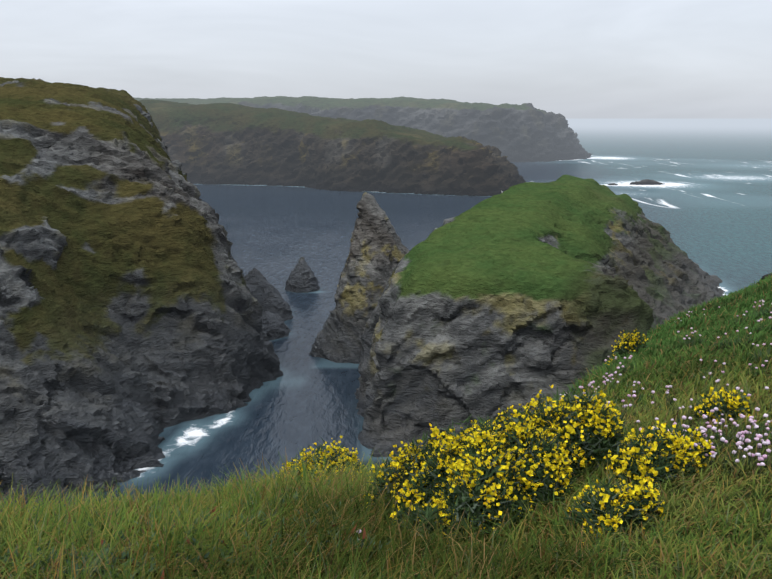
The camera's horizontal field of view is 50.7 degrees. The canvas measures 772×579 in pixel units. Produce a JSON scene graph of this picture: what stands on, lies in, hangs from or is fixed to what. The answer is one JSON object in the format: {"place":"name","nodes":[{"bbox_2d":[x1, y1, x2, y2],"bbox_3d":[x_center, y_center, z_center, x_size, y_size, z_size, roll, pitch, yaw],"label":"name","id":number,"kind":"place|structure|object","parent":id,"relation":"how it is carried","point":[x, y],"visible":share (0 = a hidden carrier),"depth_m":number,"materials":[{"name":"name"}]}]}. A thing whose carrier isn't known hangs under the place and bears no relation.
{"place":"outdoors","nodes":[
{"label":"outdoors","id":0,"kind":"place"},
{"bbox_2d":[0,77,282,517],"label":"cliff","id":1,"kind":"structure","parent":0,"point":[131,312],"depth_m":110.17,"materials":[{"name":"grey stone"}]},
{"bbox_2d":[0,0,771,118],"label":"sky","id":2,"kind":"structure","parent":0,"point":[573,59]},
{"bbox_2d":[64,151,771,506],"bbox_3d":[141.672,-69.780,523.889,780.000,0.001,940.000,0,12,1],"label":"sea","id":3,"kind":"structure","parent":0,"point":[710,211],"depth_m":262.06,"materials":[{"name":"liquid"}]},
{"bbox_2d":[244,257,319,340],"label":"sea rocks","id":4,"kind":"object","parent":3,"relation":"in","point":[277,310],"visible":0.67,"depth_m":175.06,"materials":[{"name":"grey stone"}]},
{"bbox_2d":[139,99,524,195],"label":"headland","id":5,"kind":"structure","parent":3,"relation":"on","point":[222,144],"depth_m":480.21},
{"bbox_2d":[309,192,408,363],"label":"sea stack","id":6,"kind":"object","parent":3,"relation":"in","point":[379,250],"visible":0.58,"depth_m":136.90,"materials":[{"name":"grey stone"}]},
{"bbox_2d":[133,96,591,161],"bbox_3d":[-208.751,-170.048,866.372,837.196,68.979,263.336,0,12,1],"label":"headland","id":7,"kind":"structure","parent":3,"relation":"on","point":[526,132],"depth_m":754.05,"materials":[{"name":"grey stone"}]},
{"bbox_2d":[355,175,724,456],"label":"rocky headland","id":8,"kind":"structure","parent":3,"relation":"on","point":[522,294],"depth_m":97.97,"materials":[{"name":"grey stone"}]},
{"bbox_2d":[608,179,663,184],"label":"sea rocks","id":9,"kind":"object","parent":3,"relation":"in","point":[647,182],"visible":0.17,"depth_m":494.13,"materials":[{"name":"grey stone"}]},
{"bbox_2d":[169,287,771,578],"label":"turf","id":10,"kind":"structure","parent":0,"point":[677,488],"depth_m":3.85,"materials":[{"name":"green plant"}]},
{"bbox_2d":[0,479,391,578],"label":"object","id":11,"kind":"object","parent":10,"relation":"on","point":[77,568],"visible":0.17,"depth_m":3.31,"materials":[{"name":"green plant"}]},
{"bbox_2d":[0,273,771,578],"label":"grass","id":12,"kind":"structure","parent":10,"relation":"on","point":[501,556],"depth_m":3.63,"materials":[{"name":"green plant"}]},
{"bbox_2d":[275,327,758,544],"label":"gorse bushes","id":13,"kind":"object","parent":10,"relation":"on","point":[509,462],"visible":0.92,"depth_m":4.16,"materials":[{"name":"yellow plant"}]},
{"bbox_2d":[356,300,771,538],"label":"thrift flowers","id":14,"kind":"object","parent":10,"relation":"on","point":[741,444],"visible":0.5,"depth_m":4.49,"materials":[{"name":"pink plant"}]},
{"bbox_2d":[566,119,771,150],"bbox_3d":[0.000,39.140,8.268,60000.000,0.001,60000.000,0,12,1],"label":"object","id":15,"kind":"structure","parent":0,"point":[674,134],"depth_m":1946.38,"materials":[{"name":"liquid"}]}
]}

